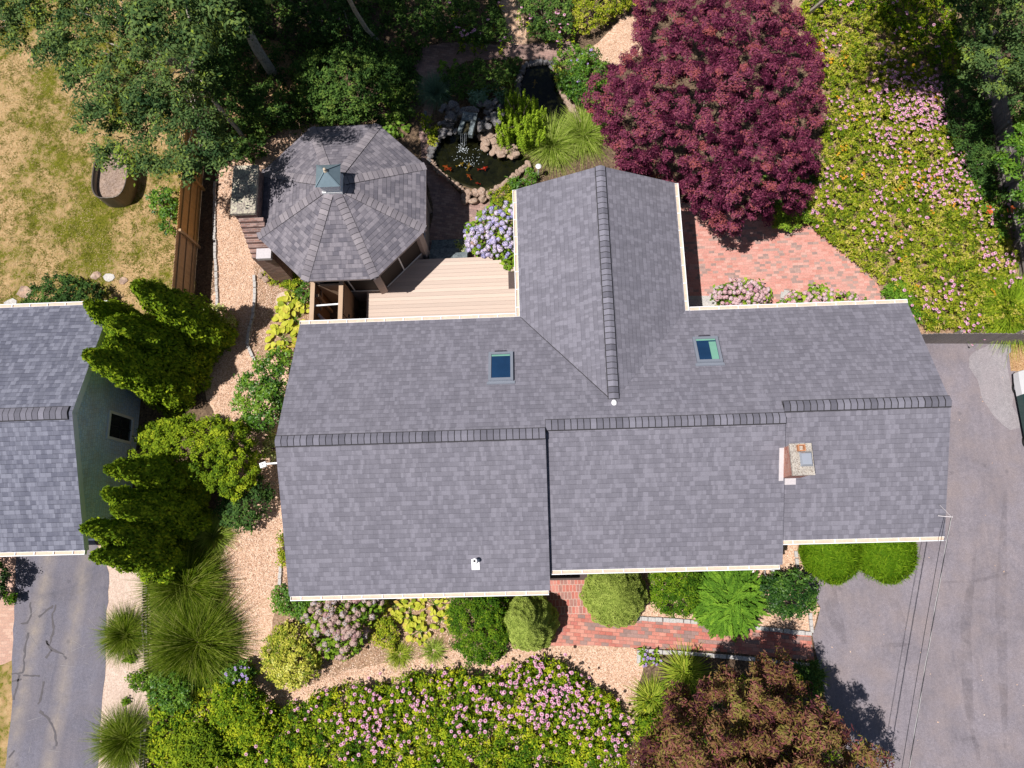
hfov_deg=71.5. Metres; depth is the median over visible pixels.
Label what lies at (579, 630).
brick path
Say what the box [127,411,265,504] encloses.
viburnum
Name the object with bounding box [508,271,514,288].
doormat
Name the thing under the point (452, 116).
pond stone
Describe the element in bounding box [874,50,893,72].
coneflower
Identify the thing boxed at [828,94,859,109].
coneflower
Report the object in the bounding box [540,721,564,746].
coneflower
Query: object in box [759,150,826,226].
undergrowth
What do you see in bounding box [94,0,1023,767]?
ground
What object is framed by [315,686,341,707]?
coneflower
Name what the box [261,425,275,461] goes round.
variegated shrub
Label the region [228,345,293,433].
laurel shrub
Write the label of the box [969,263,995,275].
coneflower
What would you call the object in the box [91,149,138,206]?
stock tank planter
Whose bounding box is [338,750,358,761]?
coneflower
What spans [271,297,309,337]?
hosta
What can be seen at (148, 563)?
arborvitae
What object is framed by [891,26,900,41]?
coneflower
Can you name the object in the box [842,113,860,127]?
yellow daisy
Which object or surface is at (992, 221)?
coneflower
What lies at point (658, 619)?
edging stone
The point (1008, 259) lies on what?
coneflower
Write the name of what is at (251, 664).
violet perennial
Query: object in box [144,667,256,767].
corner plants
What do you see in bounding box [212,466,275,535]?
shade shrub
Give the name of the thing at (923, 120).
coneflower
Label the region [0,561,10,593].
garden shrub
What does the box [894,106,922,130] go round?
coneflower
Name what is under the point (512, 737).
coneflower
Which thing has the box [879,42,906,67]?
coneflower
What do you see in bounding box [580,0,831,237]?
purple maple
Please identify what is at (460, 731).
coneflower
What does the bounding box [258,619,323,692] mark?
euonymus
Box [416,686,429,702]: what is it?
coneflower
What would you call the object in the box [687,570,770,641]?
feathery cedar
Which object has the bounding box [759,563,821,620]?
holly
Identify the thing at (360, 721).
coneflower
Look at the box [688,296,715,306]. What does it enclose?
concrete pad
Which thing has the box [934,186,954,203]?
coneflower
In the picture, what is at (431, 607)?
hosta
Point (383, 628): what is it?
garden shrub
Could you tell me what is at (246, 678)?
violet perennial
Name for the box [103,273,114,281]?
flagstone
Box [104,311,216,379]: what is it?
arborvitae
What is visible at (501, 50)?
coneflower
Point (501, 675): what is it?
coneflower
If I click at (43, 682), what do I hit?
driveway crack
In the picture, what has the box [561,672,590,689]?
coneflower
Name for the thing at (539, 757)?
coneflower
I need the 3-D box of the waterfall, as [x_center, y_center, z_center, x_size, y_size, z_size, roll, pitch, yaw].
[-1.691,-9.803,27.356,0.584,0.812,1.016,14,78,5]
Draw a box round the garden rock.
[262,275,269,282]
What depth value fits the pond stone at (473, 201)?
27.12 m
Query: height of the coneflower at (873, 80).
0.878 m
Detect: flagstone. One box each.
[4,298,16,303]
[17,286,31,297]
[90,271,100,279]
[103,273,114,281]
[119,277,127,284]
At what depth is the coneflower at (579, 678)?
22.62 m
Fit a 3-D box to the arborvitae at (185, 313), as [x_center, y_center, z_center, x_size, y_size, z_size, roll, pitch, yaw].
[-11.132,-2.362,23.905,2.050,5.472,2.039,-31,78,-5]
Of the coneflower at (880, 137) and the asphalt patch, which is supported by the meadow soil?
the coneflower at (880, 137)
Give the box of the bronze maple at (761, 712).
[626,646,895,767]
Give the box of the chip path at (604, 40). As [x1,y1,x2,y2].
[573,15,646,65]
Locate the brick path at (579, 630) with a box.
[550,611,814,660]
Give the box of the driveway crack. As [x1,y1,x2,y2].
[8,602,66,757]
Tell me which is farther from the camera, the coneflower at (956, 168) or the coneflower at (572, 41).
the coneflower at (572, 41)
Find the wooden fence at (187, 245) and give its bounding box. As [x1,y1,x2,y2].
[171,120,205,332]
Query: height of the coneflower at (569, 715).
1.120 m
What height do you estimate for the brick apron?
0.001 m
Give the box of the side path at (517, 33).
[500,0,526,45]
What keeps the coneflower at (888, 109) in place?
on the meadow soil
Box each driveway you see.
[5,540,108,767]
[803,343,1023,767]
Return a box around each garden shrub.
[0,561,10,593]
[0,590,17,605]
[121,653,137,663]
[121,696,130,709]
[124,666,149,695]
[143,668,199,717]
[160,717,234,767]
[207,28,255,86]
[207,678,275,747]
[218,658,257,690]
[223,80,300,134]
[224,127,269,164]
[261,271,303,294]
[267,583,317,623]
[275,530,285,567]
[278,0,380,53]
[290,38,400,126]
[290,280,310,306]
[354,43,416,89]
[368,616,399,654]
[388,0,514,50]
[415,112,441,146]
[439,55,523,100]
[454,240,466,251]
[467,79,504,108]
[486,183,514,206]
[505,167,540,190]
[513,0,576,41]
[549,43,609,106]
[551,64,566,91]
[570,0,636,34]
[578,89,612,114]
[629,710,662,755]
[770,195,813,232]
[793,660,824,696]
[880,278,925,323]
[938,72,998,190]
[959,151,1010,245]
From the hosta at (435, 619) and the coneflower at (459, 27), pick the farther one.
the coneflower at (459, 27)
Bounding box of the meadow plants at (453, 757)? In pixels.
[203,656,631,767]
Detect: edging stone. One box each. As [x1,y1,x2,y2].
[641,616,647,620]
[648,617,654,621]
[655,617,661,621]
[662,650,669,654]
[663,618,669,622]
[734,655,741,659]
[783,628,790,633]
[791,630,797,634]
[798,630,804,634]
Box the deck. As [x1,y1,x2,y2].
[366,257,515,317]
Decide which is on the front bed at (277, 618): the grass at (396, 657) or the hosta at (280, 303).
the grass at (396, 657)
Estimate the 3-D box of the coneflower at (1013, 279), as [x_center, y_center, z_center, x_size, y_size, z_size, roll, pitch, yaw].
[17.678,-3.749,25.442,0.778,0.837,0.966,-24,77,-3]
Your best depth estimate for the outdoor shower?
24.85 m
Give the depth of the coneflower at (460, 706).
22.44 m
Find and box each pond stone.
[426,153,433,158]
[427,145,436,150]
[427,148,434,154]
[438,130,446,138]
[440,103,446,110]
[446,122,454,127]
[447,100,458,108]
[449,113,455,119]
[453,105,459,112]
[458,109,466,115]
[461,192,469,199]
[461,199,467,204]
[465,106,472,111]
[468,198,478,203]
[469,106,478,112]
[471,188,478,197]
[477,122,482,131]
[478,187,485,195]
[478,194,486,203]
[481,145,488,151]
[482,138,489,145]
[483,99,491,108]
[483,122,492,129]
[485,190,492,198]
[486,133,493,138]
[491,112,496,118]
[491,117,500,125]
[491,137,496,144]
[492,98,498,105]
[494,103,501,111]
[497,150,505,157]
[508,144,515,150]
[512,150,519,156]
[518,166,523,173]
[525,160,531,167]
[533,59,539,65]
[568,104,575,112]
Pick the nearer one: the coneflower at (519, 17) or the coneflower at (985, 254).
the coneflower at (985, 254)
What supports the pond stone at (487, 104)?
on the pond stone
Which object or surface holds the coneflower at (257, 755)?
on the mulch path at (278, 144)
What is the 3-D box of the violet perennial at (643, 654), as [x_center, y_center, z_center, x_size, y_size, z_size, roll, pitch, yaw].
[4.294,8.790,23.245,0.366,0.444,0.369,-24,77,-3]
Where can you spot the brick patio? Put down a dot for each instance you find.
(800, 259)
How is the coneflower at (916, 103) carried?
on the meadow soil
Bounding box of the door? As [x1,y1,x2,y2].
[343,283,353,318]
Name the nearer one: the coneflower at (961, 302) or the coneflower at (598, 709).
the coneflower at (598, 709)
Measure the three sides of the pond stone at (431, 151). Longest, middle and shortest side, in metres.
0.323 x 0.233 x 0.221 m
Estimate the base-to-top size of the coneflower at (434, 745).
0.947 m
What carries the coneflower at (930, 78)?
on the meadow soil
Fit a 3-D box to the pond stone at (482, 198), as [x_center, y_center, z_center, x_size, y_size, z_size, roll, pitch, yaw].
[-1.127,-7.090,27.201,0.305,0.324,0.327,44,93,2]
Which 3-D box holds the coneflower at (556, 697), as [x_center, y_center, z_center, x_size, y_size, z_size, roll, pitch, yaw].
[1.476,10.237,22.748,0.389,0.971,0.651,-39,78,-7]
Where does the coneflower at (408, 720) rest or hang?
on the mulch path at (278, 144)
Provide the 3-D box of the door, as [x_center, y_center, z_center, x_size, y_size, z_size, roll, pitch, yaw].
[-5.729,-2.789,24.955,0.065,1.270,1.101,-2,77,2]
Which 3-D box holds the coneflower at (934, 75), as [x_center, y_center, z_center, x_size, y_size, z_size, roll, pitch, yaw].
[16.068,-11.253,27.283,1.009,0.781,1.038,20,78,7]
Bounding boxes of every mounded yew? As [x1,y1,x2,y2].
[798,539,864,586]
[858,537,920,585]
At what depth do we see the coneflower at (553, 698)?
22.33 m
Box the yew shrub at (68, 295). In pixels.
[18,271,104,303]
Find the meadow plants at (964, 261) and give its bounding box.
[802,3,1023,332]
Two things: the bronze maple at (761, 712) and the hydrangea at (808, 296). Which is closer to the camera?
the bronze maple at (761, 712)
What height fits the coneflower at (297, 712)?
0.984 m
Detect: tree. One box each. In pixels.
[0,0,251,189]
[124,0,276,78]
[170,0,278,103]
[218,41,313,145]
[254,0,379,42]
[799,0,965,80]
[805,0,826,15]
[941,0,1023,109]
[991,113,1023,241]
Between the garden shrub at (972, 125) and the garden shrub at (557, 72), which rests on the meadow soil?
the garden shrub at (972, 125)
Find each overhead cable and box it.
[902,520,944,765]
[909,518,950,767]
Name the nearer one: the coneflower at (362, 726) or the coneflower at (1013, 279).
the coneflower at (362, 726)
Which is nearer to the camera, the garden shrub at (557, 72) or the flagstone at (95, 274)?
the flagstone at (95, 274)
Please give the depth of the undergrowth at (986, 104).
27.03 m
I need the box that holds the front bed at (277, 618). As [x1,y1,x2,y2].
[269,574,501,685]
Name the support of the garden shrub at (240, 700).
on the mulch path at (278, 144)
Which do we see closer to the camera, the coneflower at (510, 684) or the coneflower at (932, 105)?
the coneflower at (510, 684)
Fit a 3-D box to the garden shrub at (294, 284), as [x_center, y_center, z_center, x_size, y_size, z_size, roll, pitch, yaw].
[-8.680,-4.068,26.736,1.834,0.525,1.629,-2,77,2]
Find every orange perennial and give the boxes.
[975,205,991,219]
[976,209,992,220]
[999,205,1015,218]
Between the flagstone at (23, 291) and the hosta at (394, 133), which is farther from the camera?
the hosta at (394, 133)
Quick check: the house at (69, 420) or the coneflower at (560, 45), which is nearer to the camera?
the house at (69, 420)
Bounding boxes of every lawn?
[0,0,198,317]
[0,660,11,767]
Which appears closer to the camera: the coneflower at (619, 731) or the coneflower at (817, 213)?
the coneflower at (619, 731)
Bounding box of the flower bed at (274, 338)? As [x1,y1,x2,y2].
[250,264,309,360]
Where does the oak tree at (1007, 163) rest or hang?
on the meadow soil
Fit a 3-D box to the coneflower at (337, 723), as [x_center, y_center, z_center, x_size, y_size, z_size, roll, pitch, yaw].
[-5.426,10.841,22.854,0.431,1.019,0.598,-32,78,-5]
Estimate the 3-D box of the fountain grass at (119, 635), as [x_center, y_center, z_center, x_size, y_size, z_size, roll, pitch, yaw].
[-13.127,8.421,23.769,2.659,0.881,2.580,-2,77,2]
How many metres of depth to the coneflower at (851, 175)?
26.39 m
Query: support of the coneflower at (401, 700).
on the mulch path at (278, 144)
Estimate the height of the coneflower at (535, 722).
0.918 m
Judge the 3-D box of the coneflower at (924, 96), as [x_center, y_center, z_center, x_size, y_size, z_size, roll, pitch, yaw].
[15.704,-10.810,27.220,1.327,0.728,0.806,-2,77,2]
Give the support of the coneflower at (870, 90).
on the meadow soil
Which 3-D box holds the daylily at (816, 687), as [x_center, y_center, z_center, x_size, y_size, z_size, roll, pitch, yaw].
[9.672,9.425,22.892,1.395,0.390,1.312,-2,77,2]
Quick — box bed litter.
[257,266,449,682]
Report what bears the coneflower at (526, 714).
on the mulch path at (278, 144)
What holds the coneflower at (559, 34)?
on the garden path at (452, 214)
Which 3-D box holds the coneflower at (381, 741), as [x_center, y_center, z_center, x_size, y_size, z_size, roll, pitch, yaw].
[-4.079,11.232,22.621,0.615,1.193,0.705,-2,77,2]
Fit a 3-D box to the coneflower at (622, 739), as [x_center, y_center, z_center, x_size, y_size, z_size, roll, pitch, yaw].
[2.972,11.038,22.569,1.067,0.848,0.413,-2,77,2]
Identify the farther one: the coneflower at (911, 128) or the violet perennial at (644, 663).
the coneflower at (911, 128)
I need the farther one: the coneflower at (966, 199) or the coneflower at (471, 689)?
the coneflower at (966, 199)
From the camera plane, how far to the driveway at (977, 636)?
23.29 m
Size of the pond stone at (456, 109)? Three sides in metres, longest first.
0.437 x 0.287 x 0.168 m
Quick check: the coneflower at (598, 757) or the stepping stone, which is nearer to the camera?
the coneflower at (598, 757)
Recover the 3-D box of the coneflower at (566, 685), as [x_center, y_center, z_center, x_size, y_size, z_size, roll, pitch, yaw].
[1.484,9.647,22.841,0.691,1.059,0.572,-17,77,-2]
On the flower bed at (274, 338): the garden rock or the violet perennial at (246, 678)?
the garden rock
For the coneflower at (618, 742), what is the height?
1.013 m
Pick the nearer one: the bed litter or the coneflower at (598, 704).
the coneflower at (598, 704)
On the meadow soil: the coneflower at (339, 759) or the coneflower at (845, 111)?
the coneflower at (845, 111)
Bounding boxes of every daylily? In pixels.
[621,670,673,720]
[656,636,714,700]
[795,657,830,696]
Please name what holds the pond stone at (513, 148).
on the pond stone
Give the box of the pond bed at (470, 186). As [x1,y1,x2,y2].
[431,160,530,189]
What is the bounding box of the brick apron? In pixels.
[0,552,15,664]
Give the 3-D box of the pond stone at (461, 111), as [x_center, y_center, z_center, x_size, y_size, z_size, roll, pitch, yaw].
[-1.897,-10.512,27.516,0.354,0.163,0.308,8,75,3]
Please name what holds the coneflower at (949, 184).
on the meadow soil
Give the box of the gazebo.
[257,123,431,300]
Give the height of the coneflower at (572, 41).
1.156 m
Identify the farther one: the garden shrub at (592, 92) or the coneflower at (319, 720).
the garden shrub at (592, 92)
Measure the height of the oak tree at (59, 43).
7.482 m
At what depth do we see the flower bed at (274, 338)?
26.60 m
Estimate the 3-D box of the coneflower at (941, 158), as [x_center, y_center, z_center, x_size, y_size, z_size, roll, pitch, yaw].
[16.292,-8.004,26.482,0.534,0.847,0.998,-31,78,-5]
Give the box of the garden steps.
[429,239,468,258]
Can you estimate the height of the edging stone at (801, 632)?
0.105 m
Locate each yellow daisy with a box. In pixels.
[825,57,833,64]
[833,95,840,109]
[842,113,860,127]
[854,168,865,183]
[885,58,901,73]
[911,181,923,195]
[943,202,956,212]
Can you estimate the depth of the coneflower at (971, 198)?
25.90 m
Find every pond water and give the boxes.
[432,130,529,187]
[520,64,566,130]
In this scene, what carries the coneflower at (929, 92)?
on the meadow soil
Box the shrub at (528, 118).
[495,87,546,155]
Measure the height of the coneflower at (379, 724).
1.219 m
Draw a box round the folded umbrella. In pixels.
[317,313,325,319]
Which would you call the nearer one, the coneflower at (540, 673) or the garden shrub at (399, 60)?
the coneflower at (540, 673)
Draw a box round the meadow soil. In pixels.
[758,0,1023,333]
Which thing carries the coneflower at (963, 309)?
on the meadow soil
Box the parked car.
[1012,370,1023,445]
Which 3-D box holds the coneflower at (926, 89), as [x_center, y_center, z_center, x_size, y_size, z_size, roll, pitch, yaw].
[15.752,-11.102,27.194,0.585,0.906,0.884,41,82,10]
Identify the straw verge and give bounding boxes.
[1009,344,1023,370]
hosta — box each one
[265,320,298,353]
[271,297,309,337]
[274,291,298,314]
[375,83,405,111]
[380,113,411,137]
[382,598,407,618]
[394,598,426,631]
[404,619,430,646]
[415,597,449,617]
[429,610,451,632]
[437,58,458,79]
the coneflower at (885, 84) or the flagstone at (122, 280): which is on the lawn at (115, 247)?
the flagstone at (122, 280)
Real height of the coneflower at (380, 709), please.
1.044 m
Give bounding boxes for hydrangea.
[300,599,388,661]
[463,198,513,259]
[708,277,772,305]
[776,282,866,303]
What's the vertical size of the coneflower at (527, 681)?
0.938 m
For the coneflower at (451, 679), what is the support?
on the mulch path at (278, 144)
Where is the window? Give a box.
[106,410,133,443]
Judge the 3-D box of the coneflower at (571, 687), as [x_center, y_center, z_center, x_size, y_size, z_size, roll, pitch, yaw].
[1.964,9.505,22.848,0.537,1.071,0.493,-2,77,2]
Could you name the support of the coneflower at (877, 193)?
on the meadow soil
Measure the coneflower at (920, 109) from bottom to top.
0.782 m
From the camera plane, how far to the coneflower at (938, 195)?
26.02 m
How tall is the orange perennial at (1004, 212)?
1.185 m
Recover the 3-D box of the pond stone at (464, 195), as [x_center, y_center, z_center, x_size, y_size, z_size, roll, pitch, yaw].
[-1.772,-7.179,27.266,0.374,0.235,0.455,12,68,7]
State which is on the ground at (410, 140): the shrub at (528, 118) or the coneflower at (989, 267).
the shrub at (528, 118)
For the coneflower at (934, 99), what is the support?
on the meadow soil
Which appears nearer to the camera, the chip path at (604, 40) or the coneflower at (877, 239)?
the coneflower at (877, 239)
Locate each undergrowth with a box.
[194,0,422,169]
[626,669,845,767]
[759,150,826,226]
[949,0,1023,248]
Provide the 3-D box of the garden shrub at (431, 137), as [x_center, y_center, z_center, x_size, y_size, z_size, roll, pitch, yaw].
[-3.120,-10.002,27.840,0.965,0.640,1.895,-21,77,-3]
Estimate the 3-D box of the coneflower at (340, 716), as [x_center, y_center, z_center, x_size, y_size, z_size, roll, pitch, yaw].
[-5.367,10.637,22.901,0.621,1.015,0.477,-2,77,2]
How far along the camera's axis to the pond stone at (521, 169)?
27.28 m
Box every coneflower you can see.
[244,745,267,762]
[261,699,280,714]
[287,698,309,733]
[310,707,332,721]
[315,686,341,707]
[330,713,349,733]
[332,727,360,756]
[334,709,350,723]
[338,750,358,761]
[342,729,360,744]
[349,711,365,723]
[350,684,370,703]
[358,725,390,742]
[360,691,384,700]
[361,709,377,740]
[362,696,382,721]
[362,724,386,741]
[364,731,389,749]
[367,672,388,698]
[367,715,385,746]
[370,741,381,766]
[373,708,389,728]
[373,728,392,751]
[377,728,400,753]
[384,744,405,766]
[390,689,404,703]
[396,686,429,710]
[396,699,411,721]
[399,740,413,758]
[403,718,418,742]
[408,699,427,724]
[410,664,433,681]
[412,694,432,705]
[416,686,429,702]
[418,709,430,737]
[418,741,444,759]
[434,672,447,689]
[442,704,468,732]
[443,671,459,685]
[450,724,471,738]
[455,26,464,53]
[455,711,467,727]
[456,694,467,710]
[457,29,465,51]
[460,742,472,761]
[464,681,474,691]
[465,30,478,54]
[465,685,496,708]
[472,686,492,713]
[472,719,486,733]
[475,697,496,711]
[476,698,487,722]
[477,694,499,721]
[485,683,503,710]
[492,663,511,685]
[492,700,505,720]
[496,705,521,728]
[497,36,506,58]
[501,664,521,693]
[503,678,526,693]
[505,726,518,749]
[507,704,528,724]
[509,677,529,700]
[509,704,525,718]
[512,663,528,673]
[514,6,522,27]
[518,695,531,711]
[523,656,536,685]
[525,709,547,720]
[526,654,543,667]
[526,660,544,681]
[526,680,546,697]
[527,711,545,727]
[530,701,547,716]
[530,707,547,748]
[532,744,544,759]
[534,670,554,686]
[534,684,549,698]
[537,653,553,672]
[537,681,553,695]
[537,695,549,723]
[540,715,555,732]
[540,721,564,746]
[544,685,557,705]
[546,672,567,695]
[548,653,572,693]
[548,683,562,718]
[550,691,570,714]
[551,688,560,701]
[551,695,562,717]
[553,23,561,46]
[554,11,565,35]
[556,38,564,54]
[556,705,574,728]
[559,671,578,700]
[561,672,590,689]
[562,702,587,728]
[565,672,580,689]
[566,694,583,714]
[567,23,576,44]
[568,672,584,699]
[568,724,588,752]
[571,689,582,705]
[572,703,587,723]
[576,698,598,721]
[578,673,594,703]
[580,719,604,739]
[584,720,610,732]
[584,756,606,766]
[586,694,608,715]
[588,731,612,746]
[589,697,611,728]
[590,725,623,741]
[602,727,618,757]
[605,698,622,719]
[608,707,634,725]
[613,722,624,740]
[614,731,629,747]
[614,754,633,767]
[802,209,823,227]
[809,182,840,207]
[818,165,838,185]
[818,200,843,222]
[821,116,847,136]
[822,29,847,49]
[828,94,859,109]
[832,0,841,16]
[836,95,850,113]
[837,167,864,188]
[839,106,865,122]
[841,0,853,11]
[853,212,878,232]
[862,99,880,119]
[862,117,891,141]
[862,151,881,169]
[863,76,887,99]
[864,223,892,248]
[865,224,886,243]
[866,62,888,86]
[867,126,889,145]
[868,150,893,179]
[868,190,888,217]
[869,192,895,209]
[872,90,904,122]
[873,185,893,200]
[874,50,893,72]
[874,85,898,105]
[874,128,899,150]
[875,69,910,94]
[876,58,898,79]
[876,126,891,144]
[876,191,909,216]
[878,92,898,115]
[878,106,907,130]
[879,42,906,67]
[880,137,909,163]
[886,86,907,112]
[886,225,912,245]
[888,239,913,259]
[889,74,903,88]
[889,100,905,127]
[889,137,909,161]
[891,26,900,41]
[891,276,911,296]
[893,72,914,98]
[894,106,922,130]
[894,166,916,186]
[896,64,931,89]
[897,117,922,137]
[898,147,914,169]
[900,87,924,124]
[900,91,918,115]
[902,94,919,117]
[902,199,933,222]
[904,81,938,95]
[904,98,922,122]
[904,103,926,132]
[906,160,938,183]
[907,100,936,122]
[907,183,932,209]
[909,89,935,104]
[910,61,937,79]
[911,170,932,192]
[912,92,928,117]
[913,124,948,147]
[915,23,935,38]
[915,286,929,307]
[916,80,938,100]
[916,137,940,160]
[917,72,943,98]
[917,79,944,102]
[917,176,941,201]
[918,77,942,96]
[918,299,944,319]
[919,104,945,130]
[920,74,944,99]
[922,114,938,137]
[922,182,940,196]
[923,114,944,128]
[923,182,937,202]
[924,164,947,183]
[925,45,940,60]
[927,175,947,188]
[928,90,945,110]
[928,104,946,126]
[929,87,946,107]
[933,166,948,187]
[933,276,954,298]
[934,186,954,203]
[937,142,961,171]
[937,170,965,187]
[938,198,967,215]
[940,153,962,174]
[942,158,983,179]
[942,167,972,190]
[943,280,966,304]
[944,283,965,307]
[951,177,978,201]
[957,190,981,206]
[958,322,985,345]
[959,193,994,215]
[961,183,980,199]
[961,303,980,332]
[964,204,981,225]
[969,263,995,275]
[972,232,997,260]
[975,222,991,241]
[979,203,1010,230]
[982,246,998,272]
[992,252,1014,272]
[994,255,1014,278]
[1004,260,1021,287]
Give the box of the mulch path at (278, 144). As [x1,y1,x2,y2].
[166,120,644,767]
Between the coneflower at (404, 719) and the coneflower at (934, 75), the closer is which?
the coneflower at (404, 719)
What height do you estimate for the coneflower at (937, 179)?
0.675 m
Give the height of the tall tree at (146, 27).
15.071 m
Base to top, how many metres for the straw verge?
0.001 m
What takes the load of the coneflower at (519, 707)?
on the mulch path at (278, 144)
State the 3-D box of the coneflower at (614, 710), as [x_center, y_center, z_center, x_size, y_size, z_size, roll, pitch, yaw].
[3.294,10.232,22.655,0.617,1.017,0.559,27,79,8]
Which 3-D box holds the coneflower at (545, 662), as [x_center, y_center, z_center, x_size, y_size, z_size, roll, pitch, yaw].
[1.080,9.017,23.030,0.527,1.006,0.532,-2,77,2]
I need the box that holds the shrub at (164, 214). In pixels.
[145,185,178,235]
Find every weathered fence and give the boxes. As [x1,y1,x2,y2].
[921,330,1023,343]
[976,21,1023,289]
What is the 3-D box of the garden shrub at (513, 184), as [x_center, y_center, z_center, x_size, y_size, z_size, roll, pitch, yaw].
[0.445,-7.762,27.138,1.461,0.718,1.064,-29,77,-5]
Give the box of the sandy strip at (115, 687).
[97,545,152,767]
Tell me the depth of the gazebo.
23.74 m
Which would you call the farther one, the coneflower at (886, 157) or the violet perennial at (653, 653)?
the coneflower at (886, 157)
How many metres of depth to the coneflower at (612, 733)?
22.04 m
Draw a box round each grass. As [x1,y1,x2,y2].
[80,692,169,767]
[90,596,155,670]
[118,534,250,642]
[121,576,266,712]
[186,506,241,571]
[381,638,418,674]
[408,67,461,114]
[417,633,449,668]
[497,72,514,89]
[518,106,588,181]
[549,101,610,170]
[963,263,1023,368]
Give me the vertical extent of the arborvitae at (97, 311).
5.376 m
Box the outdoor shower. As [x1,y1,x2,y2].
[309,281,358,319]
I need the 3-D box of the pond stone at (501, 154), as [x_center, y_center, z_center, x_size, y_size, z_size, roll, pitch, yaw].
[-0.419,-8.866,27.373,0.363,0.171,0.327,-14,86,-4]
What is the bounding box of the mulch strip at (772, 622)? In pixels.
[636,544,819,630]
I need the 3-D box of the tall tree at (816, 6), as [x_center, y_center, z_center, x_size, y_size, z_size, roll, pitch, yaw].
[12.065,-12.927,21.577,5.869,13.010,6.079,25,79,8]
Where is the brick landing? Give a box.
[545,580,586,614]
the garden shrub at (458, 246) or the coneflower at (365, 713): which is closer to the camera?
the coneflower at (365, 713)
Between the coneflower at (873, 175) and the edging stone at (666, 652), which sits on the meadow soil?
the coneflower at (873, 175)
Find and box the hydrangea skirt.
[493,248,513,271]
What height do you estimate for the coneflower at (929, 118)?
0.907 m
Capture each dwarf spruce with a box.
[502,595,559,651]
[579,573,648,627]
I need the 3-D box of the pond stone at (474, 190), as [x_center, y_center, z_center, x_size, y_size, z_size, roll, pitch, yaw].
[-1.400,-7.340,27.289,0.385,0.298,0.259,45,80,4]
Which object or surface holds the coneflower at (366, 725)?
on the mulch path at (278, 144)
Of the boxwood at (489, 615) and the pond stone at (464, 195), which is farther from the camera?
the pond stone at (464, 195)
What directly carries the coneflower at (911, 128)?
on the meadow soil
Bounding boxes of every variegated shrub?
[203,303,236,332]
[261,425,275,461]
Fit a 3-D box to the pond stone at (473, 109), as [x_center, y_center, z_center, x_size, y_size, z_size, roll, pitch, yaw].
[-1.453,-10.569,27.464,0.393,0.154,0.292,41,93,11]
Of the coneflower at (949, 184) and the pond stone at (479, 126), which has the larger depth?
the pond stone at (479, 126)
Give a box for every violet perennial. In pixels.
[240,660,256,670]
[240,665,259,682]
[242,666,260,677]
[637,646,647,657]
[639,655,647,666]
[641,652,653,664]
[650,658,663,665]
[651,648,661,661]
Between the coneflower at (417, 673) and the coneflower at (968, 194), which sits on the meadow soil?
the coneflower at (968, 194)
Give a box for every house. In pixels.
[0,300,148,556]
[259,165,952,600]
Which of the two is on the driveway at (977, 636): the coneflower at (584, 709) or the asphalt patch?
the asphalt patch
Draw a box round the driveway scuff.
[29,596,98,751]
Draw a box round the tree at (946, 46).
[799,0,965,80]
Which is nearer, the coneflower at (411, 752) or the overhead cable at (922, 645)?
the overhead cable at (922, 645)
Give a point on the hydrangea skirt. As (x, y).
(508, 267)
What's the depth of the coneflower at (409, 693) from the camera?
22.67 m
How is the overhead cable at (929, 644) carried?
attached to the house at (605, 399)
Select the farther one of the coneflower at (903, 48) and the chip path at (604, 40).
the chip path at (604, 40)
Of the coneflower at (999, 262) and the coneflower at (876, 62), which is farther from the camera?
the coneflower at (876, 62)
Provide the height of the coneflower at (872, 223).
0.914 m
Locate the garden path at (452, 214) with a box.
[414,41,574,266]
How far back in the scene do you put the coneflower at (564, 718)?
22.24 m
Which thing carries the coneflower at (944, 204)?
on the meadow soil
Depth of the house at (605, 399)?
21.16 m
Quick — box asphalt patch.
[969,344,1019,429]
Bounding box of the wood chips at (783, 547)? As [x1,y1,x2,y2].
[585,16,813,629]
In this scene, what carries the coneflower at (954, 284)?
on the meadow soil
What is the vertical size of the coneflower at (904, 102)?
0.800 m
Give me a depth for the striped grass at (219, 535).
24.59 m
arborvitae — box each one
[78,515,190,552]
[81,345,197,419]
[82,297,165,335]
[88,537,191,584]
[99,484,211,518]
[101,334,213,397]
[103,450,203,493]
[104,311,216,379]
[109,488,214,543]
[129,278,238,362]
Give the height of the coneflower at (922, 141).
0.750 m
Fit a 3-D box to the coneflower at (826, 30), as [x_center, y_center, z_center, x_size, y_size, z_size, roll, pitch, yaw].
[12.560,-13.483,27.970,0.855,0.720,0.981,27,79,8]
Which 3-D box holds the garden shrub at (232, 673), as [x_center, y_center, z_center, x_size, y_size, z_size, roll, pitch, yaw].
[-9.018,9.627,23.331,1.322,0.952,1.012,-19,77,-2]
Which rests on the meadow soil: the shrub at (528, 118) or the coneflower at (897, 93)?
the coneflower at (897, 93)
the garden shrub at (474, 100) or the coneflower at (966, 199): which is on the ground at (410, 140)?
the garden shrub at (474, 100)
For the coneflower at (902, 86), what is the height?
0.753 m
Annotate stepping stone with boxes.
[276,292,293,305]
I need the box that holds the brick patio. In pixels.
[680,199,884,305]
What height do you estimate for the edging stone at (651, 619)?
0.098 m
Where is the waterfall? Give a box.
[458,112,477,145]
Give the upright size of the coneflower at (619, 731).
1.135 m
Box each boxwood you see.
[442,596,509,669]
[648,571,703,618]
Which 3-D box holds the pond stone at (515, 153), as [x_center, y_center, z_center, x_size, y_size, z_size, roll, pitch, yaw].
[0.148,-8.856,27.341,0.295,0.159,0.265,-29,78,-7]

